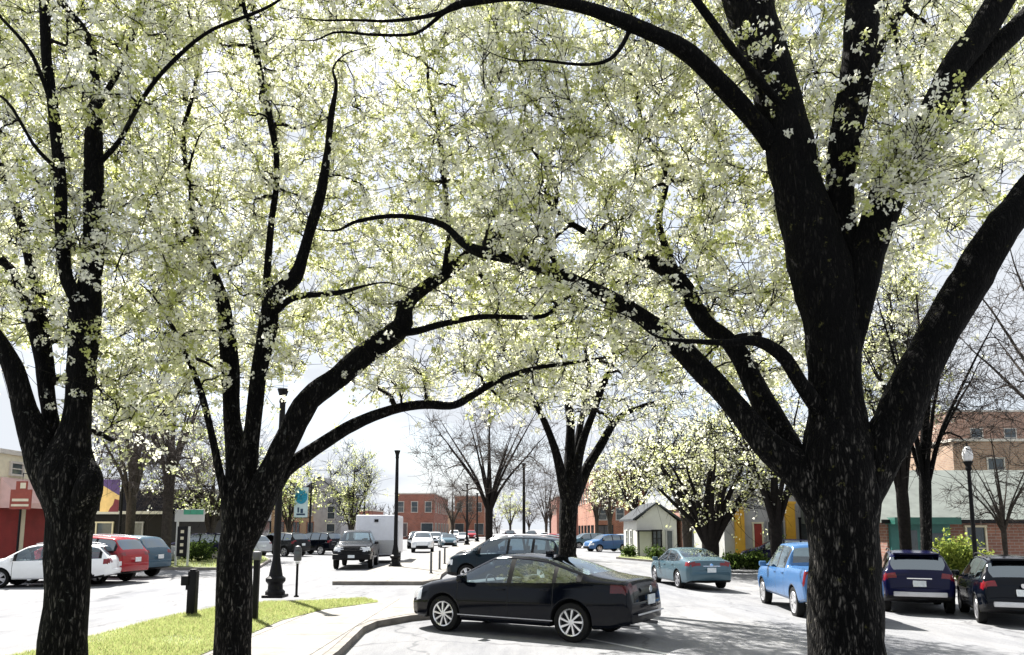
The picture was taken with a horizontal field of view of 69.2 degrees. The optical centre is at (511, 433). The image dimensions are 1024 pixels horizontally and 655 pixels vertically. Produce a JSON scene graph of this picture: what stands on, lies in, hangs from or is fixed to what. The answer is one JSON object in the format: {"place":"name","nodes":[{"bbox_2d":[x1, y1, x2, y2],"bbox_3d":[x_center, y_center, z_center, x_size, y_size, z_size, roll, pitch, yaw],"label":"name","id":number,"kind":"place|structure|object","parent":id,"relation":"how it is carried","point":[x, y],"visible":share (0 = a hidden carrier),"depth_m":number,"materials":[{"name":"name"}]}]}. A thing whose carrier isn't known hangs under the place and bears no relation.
{"place":"outdoors","nodes":[
{"label":"outdoors","id":0,"kind":"place"},
{"bbox_2d":[5,596,377,654],"bbox_3d":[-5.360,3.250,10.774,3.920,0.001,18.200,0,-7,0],"label":"lawn","id":1,"kind":"structure","parent":0,"point":[198,632],"depth_m":12.85,"materials":[{"name":"green plant"}]},
{"bbox_2d":[181,569,198,614],"bbox_3d":[-6.989,3.440,16.081,0.316,0.983,0.204,0,-7,0],"label":"hydrant post","id":2,"kind":"object","parent":1,"relation":"on","point":[190,581],"visible":0.91,"depth_m":16.02,"materials":[{"name":"black metal"}]},
{"bbox_2d":[252,551,261,619],"bbox_3d":[-5.270,3.134,15.287,0.160,1.388,0.140,0,-7,0],"label":"meter post","id":3,"kind":"object","parent":1,"relation":"on","point":[257,557],"visible":0.84,"depth_m":15.26,"materials":[{"name":"black metal"}]},
{"bbox_2d":[201,598,415,654],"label":"sidewalk","id":4,"kind":"structure","parent":0,"point":[321,632],"depth_m":13.94,"materials":[{"name":"concrete"}]},
{"bbox_2d":[294,546,301,596],"bbox_3d":[-5.894,3.784,20.374,0.200,1.390,0.200,0,-7,0],"label":"parking meter","id":5,"kind":"object","parent":4,"relation":"on","point":[297,553],"visible":1,"depth_m":20.36,"materials":[{"name":"black metal"}]},
{"bbox_2d":[338,540,484,580],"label":"sidewalk","id":6,"kind":"structure","parent":0,"point":[416,569],"depth_m":33.96,"materials":[{"name":"concrete"}]},
{"bbox_2d":[389,450,401,566],"bbox_3d":[-5.809,3.734,37.277,0.571,5.805,0.571,0,-7,0],"label":"street lamp","id":7,"kind":"object","parent":6,"relation":"on","point":[395,556],"visible":1,"depth_m":37.11,"materials":[{"name":"black metal"}]},
{"bbox_2d":[464,484,469,544],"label":"street lamp","id":8,"kind":"object","parent":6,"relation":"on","point":[466,540],"visible":0.88,"depth_m":85.62,"materials":[{"name":"black metal"}]},
{"bbox_2d":[0,529,1023,654],"bbox_3d":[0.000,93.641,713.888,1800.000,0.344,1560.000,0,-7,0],"label":"ground","id":9,"kind":"structure","parent":0,"point":[735,616],"depth_m":17.19,"materials":[{"name":"grey asphalt"}]},
{"bbox_2d":[9,473,32,551],"bbox_3d":[-22.486,4.117,34.281,0.950,4.544,0.954,0,-7,0],"label":"shop sign","id":10,"kind":"object","parent":9,"relation":"on","point":[20,496],"visible":0.81,"depth_m":33.96,"materials":[{"name":"red metal"}]},
{"bbox_2d":[0,448,44,558],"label":"building","id":11,"kind":"structure","parent":9,"relation":"on","point":[12,469],"depth_m":35.67,"materials":[{"name":"brick"}]},
{"bbox_2d":[8,461,24,476],"bbox_3d":[-23.960,1.728,35.922,0.140,0.700,1.060,0,-7,0],"label":"window","id":12,"kind":"structure","parent":11,"relation":"in","point":[15,468],"depth_m":35.87,"materials":[{"name":"glass"}]},
{"bbox_2d":[0,542,121,587],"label":"wagon","id":13,"kind":"object","parent":9,"relation":"on","point":[22,566],"visible":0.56,"depth_m":25.69,"materials":[{"name":"white paint"}]},
{"bbox_2d":[26,534,148,583],"bbox_3d":[-16.290,4.704,28.028,4.770,1.790,2.230,-1,-7,8],"label":"suv","id":14,"kind":"object","parent":9,"relation":"on","point":[132,554],"visible":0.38,"depth_m":27.36,"materials":[{"name":"red paint"}]},
{"bbox_2d":[57,406,141,478],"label":"tree","id":15,"kind":"object","parent":9,"relation":"on","point":[99,459],"visible":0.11,"depth_m":70.05,"materials":[{"name":"green plant"}]},
{"bbox_2d":[100,474,123,533],"bbox_3d":[-24.719,5.176,45.713,1.510,5.350,0.266,0,-7,0],"label":"street banner","id":16,"kind":"object","parent":9,"relation":"on","point":[109,502],"visible":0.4,"depth_m":45.82,"materials":[{"name":"multicoloured fabric"}]},
{"bbox_2d":[107,535,171,575],"bbox_3d":[-16.740,5.115,30.999,4.770,1.730,2.230,-2,-7,12],"label":"suv","id":17,"kind":"object","parent":9,"relation":"on","point":[159,551],"visible":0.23,"depth_m":30.58,"materials":[{"name":"blue paint"}]},
{"bbox_2d":[0,0,280,654],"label":"pear tree","id":18,"kind":"object","parent":9,"relation":"on","point":[64,472],"visible":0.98,"depth_m":9.82,"materials":[{"name":"white plant"}]},
{"bbox_2d":[58,326,224,534],"bbox_3d":[-22.315,0.129,45.228,10.631,15.339,8.797,0,-7,0],"label":"budding tree","id":19,"kind":"object","parent":9,"relation":"on","point":[131,501],"visible":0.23,"depth_m":44.63,"materials":[{"name":"green plant"}]},
{"bbox_2d":[93,490,220,542],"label":"building","id":20,"kind":"structure","parent":9,"relation":"on","point":[106,522],"depth_m":49.68,"materials":[{"name":"black"}]},
{"bbox_2d":[95,522,114,535],"bbox_3d":[-27.200,6.894,49.485,1.260,2.000,0.140,0,-7,0],"label":"window","id":21,"kind":"structure","parent":20,"relation":"in","point":[100,527],"depth_m":49.56,"materials":[{"name":"beige glass"}]},
{"bbox_2d":[134,522,144,535],"bbox_3d":[-25.100,7.092,49.460,1.060,2.400,0.140,0,-7,0],"label":"door","id":22,"kind":"structure","parent":20,"relation":"in","point":[139,529],"depth_m":49.55,"materials":[{"name":"grey wood"}]},
{"bbox_2d":[96,375,262,549],"bbox_3d":[-17.318,1.787,38.058,7.922,10.227,7.567,0,-7,0],"label":"bare tree","id":23,"kind":"object","parent":9,"relation":"on","point":[169,484],"visible":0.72,"depth_m":37.55,"materials":[{"name":"grey plant"}]},
{"bbox_2d":[171,533,219,558],"bbox_3d":[-19.390,7.098,46.474,4.770,1.729,2.230,-1,-7,5],"label":"suv","id":24,"kind":"object","parent":9,"relation":"on","point":[202,536],"visible":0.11,"depth_m":45.75,"materials":[{"name":"paint"}]},
{"bbox_2d":[120,489,271,535],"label":"shop building","id":25,"kind":"structure","parent":9,"relation":"on","point":[267,531],"depth_m":74.03,"materials":[{"name":"grey"}]},
{"bbox_2d":[161,555,270,569],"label":"kerb","id":26,"kind":"structure","parent":9,"relation":"on","point":[264,563],"depth_m":35.90,"materials":[{"name":"concrete"}]},
{"bbox_2d":[169,556,267,566],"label":"grass verge","id":27,"kind":"object","parent":9,"relation":"on","point":[212,561],"depth_m":39.77,"materials":[{"name":"green plant"}]},
{"bbox_2d":[174,509,204,565],"bbox_3d":[-16.384,5.291,37.606,1.500,2.860,0.143,0,-7,0],"label":"sign board","id":28,"kind":"object","parent":27,"relation":"on","point":[182,544],"visible":0.96,"depth_m":37.61,"materials":[{"name":"white"}]},
{"bbox_2d":[181,534,217,560],"bbox_3d":[-17.953,6.512,42.434,2.494,1.648,2.544,-5,-9,33],"label":"shrub","id":29,"kind":"object","parent":27,"relation":"on","point":[196,553],"visible":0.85,"depth_m":42.28,"materials":[{"name":"green plant"}]},
{"bbox_2d":[115,397,288,556],"bbox_3d":[-19.338,2.995,48.375,10.053,10.451,9.057,-3,-8,23],"label":"budding tree","id":30,"kind":"object","parent":27,"relation":"on","point":[212,519],"visible":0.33,"depth_m":47.29,"materials":[{"name":"green plant"}]},
{"bbox_2d":[10,598,429,654],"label":"kerb","id":31,"kind":"structure","parent":9,"relation":"on","point":[344,644],"depth_m":14.37,"materials":[{"name":"concrete"}]},
{"bbox_2d":[253,535,271,555],"bbox_3d":[-19.191,7.924,52.413,4.920,1.600,2.200,-4,-8,30],"label":"wagon","id":32,"kind":"object","parent":9,"relation":"on","point":[264,545],"visible":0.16,"depth_m":51.46,"materials":[{"name":"silver metal"}]},
{"bbox_2d":[261,388,288,597],"bbox_3d":[-6.476,1.609,20.653,0.570,5.797,0.570,0,-7,0],"label":"street lamp","id":33,"kind":"object","parent":9,"relation":"on","point":[275,579],"visible":0.8,"depth_m":20.36,"materials":[{"name":"black metal"}]},
{"bbox_2d":[266,532,310,556],"bbox_3d":[-16.991,8.114,54.405,4.770,1.729,2.230,-4,-8,30],"label":"suv","id":34,"kind":"object","parent":9,"relation":"on","point":[290,541],"visible":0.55,"depth_m":53.16,"materials":[{"name":"grey paint"}]},
{"bbox_2d":[258,453,323,493],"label":"tree","id":35,"kind":"object","parent":9,"relation":"on","point":[298,480],"visible":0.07,"depth_m":95.40,"materials":[{"name":"green plant"}]},
{"bbox_2d":[271,496,313,533],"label":"shop building","id":36,"kind":"structure","parent":9,"relation":"on","point":[303,527],"depth_m":86.55,"materials":[{"name":"brick"}]},
{"bbox_2d":[261,460,338,531],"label":"budding tree","id":37,"kind":"object","parent":9,"relation":"on","point":[290,500],"visible":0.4,"depth_m":65.43,"materials":[{"name":"green plant"}]},
{"bbox_2d":[293,483,311,532],"bbox_3d":[-18.059,7.224,64.051,1.682,5.946,0.380,0,-7,0],"label":"banner pole","id":38,"kind":"object","parent":9,"relation":"on","point":[300,509],"visible":0.73,"depth_m":64.17,"materials":[{"name":"teal metal"}]},
{"bbox_2d":[292,532,340,554],"bbox_3d":[-15.291,8.559,57.877,4.770,1.729,2.230,-4,-8,30],"label":"suv","id":39,"kind":"object","parent":9,"relation":"on","point":[321,543],"visible":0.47,"depth_m":56.61,"materials":[{"name":"black paint"}]},
{"bbox_2d":[307,476,358,539],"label":"building","id":40,"kind":"structure","parent":9,"relation":"on","point":[321,515],"depth_m":96.54,"materials":[{"name":"grey"}]},
{"bbox_2d":[309,437,398,538],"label":"budding tree","id":41,"kind":"object","parent":9,"relation":"on","point":[354,489],"visible":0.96,"depth_m":74.12,"materials":[{"name":"green plant"}]},
{"bbox_2d":[332,530,379,568],"bbox_3d":[-8.148,6.058,39.127,2.340,1.924,5.930,1,-7,-6],"label":"pickup truck","id":42,"kind":"object","parent":9,"relation":"on","point":[344,550],"visible":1,"depth_m":36.86,"materials":[{"name":"grey paint"}]},
{"bbox_2d":[69,0,644,654],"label":"pear tree","id":43,"kind":"object","parent":9,"relation":"on","point":[249,488],"visible":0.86,"depth_m":11.66,"materials":[{"name":"white plant"}]},
{"bbox_2d":[356,515,402,561],"bbox_3d":[-7.949,6.327,44.547,2.397,2.770,6.025,1,-7,-4],"label":"trailer","id":44,"kind":"object","parent":9,"relation":"on","point":[380,528],"visible":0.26,"depth_m":42.86,"materials":[{"name":"metal"}]},
{"bbox_2d":[332,543,462,584],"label":"kerb","id":45,"kind":"structure","parent":9,"relation":"on","point":[423,582],"depth_m":26.41,"materials":[{"name":"concrete"}]},
{"bbox_2d":[394,493,448,538],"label":"brick building","id":46,"kind":"structure","parent":9,"relation":"on","point":[411,508],"depth_m":139.36,"materials":[{"name":"brick"}]},
{"bbox_2d":[421,523,432,531],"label":"shop window","id":47,"kind":"structure","parent":46,"relation":"in","point":[426,527],"depth_m":138.87,"materials":[{"name":"glass"}]},
{"bbox_2d":[409,532,435,552],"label":"suv","id":48,"kind":"object","parent":9,"relation":"on","point":[422,540],"visible":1,"depth_m":61.54,"materials":[{"name":"white paint"}]},
{"bbox_2d":[438,534,457,547],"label":"sedan","id":49,"kind":"object","parent":9,"relation":"on","point":[447,539],"visible":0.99,"depth_m":77.43,"materials":[{"name":"blue metal"}]},
{"bbox_2d":[418,475,478,533],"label":"tree","id":50,"kind":"object","parent":9,"relation":"on","point":[453,518],"visible":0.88,"depth_m":118.87,"materials":[{"name":"grey plant"}]},
{"bbox_2d":[445,487,484,529],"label":"tree","id":51,"kind":"object","parent":9,"relation":"on","point":[471,514],"visible":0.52,"depth_m":148.93,"materials":[{"name":"grey plant"}]},
{"bbox_2d":[454,495,485,536],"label":"brick building","id":52,"kind":"structure","parent":9,"relation":"on","point":[460,522],"depth_m":180.80,"materials":[{"name":"brick"}]},
{"bbox_2d":[391,396,593,540],"bbox_3d":[-1.930,2.649,54.864,12.968,12.788,13.420,5,-9,-34],"label":"bare tree","id":53,"kind":"object","parent":9,"relation":"on","point":[491,495],"visible":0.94,"depth_m":54.46,"materials":[{"name":"brown plant"}]},
{"bbox_2d":[456,535,558,553],"bbox_3d":[-0.141,5.065,30.600,4.770,1.729,2.230,-3,-8,24],"label":"suv","id":54,"kind":"object","parent":9,"relation":"on","point":[516,545],"visible":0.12,"depth_m":29.61,"materials":[{"name":"grey paint"}]},
{"bbox_2d":[446,534,576,577],"bbox_3d":[-0.041,4.551,26.835,4.770,1.790,2.230,-3,-8,23],"label":"suv","id":55,"kind":"object","parent":9,"relation":"on","point":[463,563],"visible":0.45,"depth_m":26.52,"materials":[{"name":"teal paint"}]},
{"bbox_2d":[493,491,530,529],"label":"tree","id":56,"kind":"object","parent":9,"relation":"on","point":[510,520],"visible":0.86,"depth_m":168.69,"materials":[{"name":"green plant"}]},
{"bbox_2d":[360,499,665,533],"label":"woods","id":57,"kind":"object","parent":9,"relation":"on","point":[495,528],"depth_m":285.53,"materials":[{"name":"brown plant"}]},
{"bbox_2d":[522,463,525,533],"bbox_3d":[0.912,5.758,56.728,0.688,6.993,0.688,0,-7,0],"label":"street lamp","id":58,"kind":"object","parent":9,"relation":"on","point":[523,517],"visible":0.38,"depth_m":56.65,"materials":[{"name":"black metal"}]},
{"bbox_2d":[516,501,541,529],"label":"tree","id":59,"kind":"object","parent":9,"relation":"on","point":[532,520],"visible":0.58,"depth_m":188.50,"materials":[{"name":"grey plant"}]},
{"bbox_2d":[413,551,663,641],"bbox_3d":[0.353,3.103,14.640,5.038,1.563,2.256,-4,-8,30],"label":"sedan","id":60,"kind":"object","parent":9,"relation":"on","point":[579,605],"visible":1,"depth_m":13.74,"materials":[{"name":"black paint"}]},
{"bbox_2d":[518,463,559,531],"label":"tree","id":61,"kind":"object","parent":9,"relation":"on","point":[546,513],"visible":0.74,"depth_m":129.25,"materials":[{"name":"grey plant"}]},
{"bbox_2d":[527,462,559,533],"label":"tree","id":62,"kind":"object","parent":9,"relation":"on","point":[550,516],"visible":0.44,"depth_m":158.94,"materials":[{"name":"grey plant"}]},
{"bbox_2d":[551,496,577,535],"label":"brick building","id":63,"kind":"structure","parent":9,"relation":"on","point":[555,524],"depth_m":158.49,"materials":[{"name":"brick"}]},
{"bbox_2d":[392,181,743,577],"bbox_3d":[1.372,-1.564,20.153,9.405,12.401,7.262,0,-7,0],"label":"pear tree","id":64,"kind":"object","parent":9,"relation":"on","point":[572,474],"visible":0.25,"depth_m":19.70,"materials":[{"name":"white plant"}]},
{"bbox_2d":[576,533,602,547],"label":"suv","id":65,"kind":"object","parent":9,"relation":"on","point":[582,538],"visible":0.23,"depth_m":84.32,"materials":[{"name":"blue metal"}]},
{"bbox_2d":[580,462,618,532],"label":"tree","id":66,"kind":"object","parent":9,"relation":"on","point":[595,509],"visible":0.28,"depth_m":109.16,"materials":[{"name":"grey plant"}]},
{"bbox_2d":[583,534,623,551],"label":"suv","id":67,"kind":"object","parent":9,"relation":"on","point":[612,542],"visible":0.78,"depth_m":72.45,"materials":[{"name":"blue paint"}]},
{"bbox_2d":[578,469,644,534],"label":"brick building","id":68,"kind":"structure","parent":9,"relation":"on","point":[589,526],"depth_m":111.77,"materials":[{"name":"brick"}]},
{"bbox_2d":[579,434,645,533],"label":"tree","id":69,"kind":"object","parent":9,"relation":"on","point":[609,513],"visible":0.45,"depth_m":94.67,"materials":[{"name":"green plant"}]},
{"bbox_2d":[585,425,673,516],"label":"pear tree","id":70,"kind":"object","parent":9,"relation":"on","point":[632,506],"visible":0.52,"depth_m":74.78,"materials":[{"name":"white plant"}]},
{"bbox_2d":[586,638,672,654],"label":"parking stripe","id":71,"kind":"object","parent":9,"relation":"on","point":[630,646],"visible":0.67,"depth_m":12.65,"materials":[{"name":"paint"}]},
{"bbox_2d":[254,0,1023,654],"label":"pear tree","id":72,"kind":"object","parent":9,"relation":"on","point":[836,470],"visible":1,"depth_m":9.05,"materials":[{"name":"white plant"}]},
{"bbox_2d":[619,556,659,559],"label":"grass verge","id":73,"kind":"object","parent":9,"relation":"on","point":[646,558],"depth_m":55.15,"materials":[{"name":"green plant"}]},
{"bbox_2d":[620,543,637,556],"bbox_3d":[8.903,8.832,56.417,1.722,1.151,1.384,3,-8,-24],"label":"shrub","id":74,"kind":"object","parent":73,"relation":"on","point":[629,551],"visible":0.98,"depth_m":56.20,"materials":[{"name":"green plant"}]},
{"bbox_2d":[643,544,665,558],"bbox_3d":[10.508,8.646,54.367,2.010,1.134,1.569,0,-7,0],"label":"shrub","id":75,"kind":"object","parent":73,"relation":"on","point":[654,552],"visible":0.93,"depth_m":54.13,"materials":[{"name":"green plant"}]},
{"bbox_2d":[619,502,680,556],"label":"cottage","id":76,"kind":"structure","parent":9,"relation":"on","point":[643,529],"depth_m":59.54,"materials":[{"name":"white paint"}]},
{"bbox_2d":[652,530,662,546],"bbox_3d":[11.600,8.406,59.373,0.860,1.400,0.140,0,-7,0],"label":"window","id":77,"kind":"structure","parent":76,"relation":"in","point":[659,534],"depth_m":59.36,"materials":[{"name":"grey glass"}]},
{"bbox_2d":[665,530,673,550],"bbox_3d":[12.600,8.803,59.322,0.660,2.200,0.140,0,-7,0],"label":"door","id":78,"kind":"structure","parent":76,"relation":"in","point":[669,533],"depth_m":59.35,"materials":[{"name":"grey wood"}]},
{"bbox_2d":[593,398,747,546],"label":"pear tree","id":79,"kind":"object","parent":9,"relation":"on","point":[687,539],"visible":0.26,"depth_m":47.45,"materials":[{"name":"grey plant"}]},
{"bbox_2d":[667,507,693,546],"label":"shop building","id":80,"kind":"structure","parent":9,"relation":"on","point":[679,532],"depth_m":60.28,"materials":[{"name":"pink brick"}]},
{"bbox_2d":[651,547,731,587],"bbox_3d":[6.751,5.125,28.570,2.180,1.460,4.870,1,-7,-7],"label":"sedan","id":81,"kind":"object","parent":9,"relation":"on","point":[680,567],"visible":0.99,"depth_m":26.91,"materials":[{"name":"teal metal"}]},
{"bbox_2d":[597,390,804,555],"bbox_3d":[10.614,2.325,40.064,12.035,10.358,10.056,1,-7,-10],"label":"pear tree","id":82,"kind":"object","parent":9,"relation":"on","point":[709,521],"visible":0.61,"depth_m":39.04,"materials":[{"name":"white plant"}]},
{"bbox_2d":[720,549,754,569],"bbox_3d":[11.959,6.876,40.551,2.036,1.138,1.984,5,-9,-33],"label":"shrub","id":83,"kind":"object","parent":9,"relation":"on","point":[735,560],"visible":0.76,"depth_m":40.05,"materials":[{"name":"green plant"}]},
{"bbox_2d":[694,491,806,556],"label":"shop building","id":84,"kind":"structure","parent":9,"relation":"on","point":[793,527],"depth_m":47.54,"materials":[{"name":"yellow"}]},
{"bbox_2d":[751,522,763,547],"bbox_3d":[15.750,7.030,47.451,0.760,2.700,0.140,0,-7,0],"label":"door","id":85,"kind":"structure","parent":84,"relation":"in","point":[757,527],"depth_m":47.54,"materials":[{"name":"red wood"}]},
{"bbox_2d":[798,517,806,539],"bbox_3d":[19.200,6.832,47.477,1.660,2.900,0.140,0,-7,0],"label":"shop window","id":86,"kind":"structure","parent":84,"relation":"in","point":[802,528],"depth_m":47.55,"materials":[{"name":"black glass"}]},
{"bbox_2d":[733,548,770,569],"bbox_3d":[13.150,6.830,40.538,1.942,1.222,1.719,0,-7,0],"label":"shrub","id":87,"kind":"object","parent":9,"relation":"on","point":[753,559],"visible":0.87,"depth_m":40.12,"materials":[{"name":"green plant"}]},
{"bbox_2d":[656,350,869,557],"bbox_3d":[12.367,1.129,36.082,9.530,11.718,9.836,3,-8,-21],"label":"pear tree","id":88,"kind":"object","parent":9,"relation":"on","point":[775,501],"visible":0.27,"depth_m":35.56,"materials":[{"name":"white plant"}]},
{"bbox_2d":[740,539,807,562],"bbox_3d":[16.010,7.185,44.445,4.770,1.729,2.230,-2,-8,15],"label":"shrub","id":89,"kind":"object","parent":9,"relation":"on","point":[764,547],"visible":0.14,"depth_m":43.87,"materials":[{"name":"green plant"}]},
{"bbox_2d":[758,542,883,616],"bbox_3d":[8.237,3.948,20.481,2.270,1.867,5.694,-1,-7,6],"label":"pickup truck","id":90,"kind":"object","parent":9,"relation":"on","point":[783,572],"visible":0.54,"depth_m":20.00,"materials":[{"name":"blue paint"}]},
{"bbox_2d":[800,470,1023,557],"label":"brick shop","id":91,"kind":"structure","parent":9,"relation":"on","point":[943,516],"depth_m":37.97,"materials":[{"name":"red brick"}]},
{"bbox_2d":[911,530,945,552],"bbox_3d":[20.700,5.881,37.295,2.200,2.000,0.060,0,-7,0],"label":"shop window","id":92,"kind":"structure","parent":91,"relation":"in","point":[914,539],"depth_m":37.34,"materials":[{"name":"grey glass"}]},
{"bbox_2d":[963,525,988,554],"bbox_3d":[23.500,5.809,37.526,1.160,2.300,0.140,0,-7,0],"label":"window","id":93,"kind":"structure","parent":91,"relation":"in","point":[981,530],"depth_m":37.60,"materials":[{"name":"beige glass"}]},
{"bbox_2d":[882,548,955,612],"bbox_3d":[11.996,4.329,22.322,2.208,1.772,4.722,-3,-8,23],"label":"suv","id":94,"kind":"object","parent":9,"relation":"on","point":[920,576],"visible":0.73,"depth_m":20.40,"materials":[{"name":"blue paint"}]},
{"bbox_2d":[861,232,988,549],"bbox_3d":[17.875,-1.339,34.424,6.992,16.192,6.728,-6,-9,39],"label":"pear tree","id":95,"kind":"object","parent":9,"relation":"on","point":[901,484],"visible":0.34,"depth_m":33.95,"materials":[{"name":"white plant"}]},
{"bbox_2d":[862,284,1023,550],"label":"bare tree","id":96,"kind":"object","parent":9,"relation":"on","point":[921,451],"visible":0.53,"depth_m":26.80,"materials":[{"name":"black plant"}]},
{"bbox_2d":[878,218,1023,453],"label":"bare tree","id":97,"kind":"object","parent":9,"relation":"on","point":[1017,351],"visible":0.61,"depth_m":26.65,"materials":[{"name":"grey plant"}]},
{"bbox_2d":[910,439,1023,469],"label":"brick building","id":98,"kind":"structure","parent":9,"relation":"on","point":[944,461],"depth_m":62.31,"materials":[{"name":"brick"}]},
{"bbox_2d":[986,457,1005,469],"bbox_3d":[40.500,3.056,62.075,1.560,2.100,0.140,0,-7,0],"label":"window","id":99,"kind":"structure","parent":98,"relation":"in","point":[989,467],"depth_m":62.15,"materials":[{"name":"glass"}]},
{"bbox_2d":[914,410,1023,445],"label":"brick building","id":100,"kind":"structure","parent":9,"relation":"on","point":[1007,429],"depth_m":88.85,"materials":[{"name":"brick"}]},
{"bbox_2d":[1003,428,1016,438],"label":"window","id":101,"kind":"structure","parent":100,"relation":"in","point":[1013,436],"depth_m":88.67,"materials":[{"name":"glass"}]},
{"bbox_2d":[932,419,1023,554],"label":"bare tree","id":102,"kind":"object","parent":9,"relation":"on","point":[998,512],"visible":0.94,"depth_m":30.89,"materials":[{"name":"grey plant"}]},
{"bbox_2d":[951,552,1023,622],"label":"suv","id":103,"kind":"object","parent":9,"relation":"on","point":[986,584],"visible":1,"depth_m":18.04,"materials":[{"name":"black paint"}]},
{"bbox_2d":[0,0,1023,529],"label":"sky","id":104,"kind":"structure","parent":0,"point":[392,429],"materials":[{"name":"white"}]},
{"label":"sidewalk","id":105,"kind":"structure","parent":0,"visible":0},
{"bbox_2d":[932,528,994,578],"bbox_3d":[19.515,5.261,32.588,2.497,2.312,2.570,5,-9,-36],"label":"shrub","id":106,"kind":"object","parent":105,"relation":"on","point":[959,556],"visible":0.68,"depth_m":32.19,"materials":[{"name":"green plant"}]},
{"bbox_2d":[962,444,977,556],"bbox_3d":[18.241,3.162,29.437,0.480,5.636,0.480,0,-7,0],"label":"street lamp","id":107,"kind":"object","parent":105,"relation":"on","point":[968,459],"visible":0.53,"depth_m":29.49,"materials":[{"name":"black metal"}]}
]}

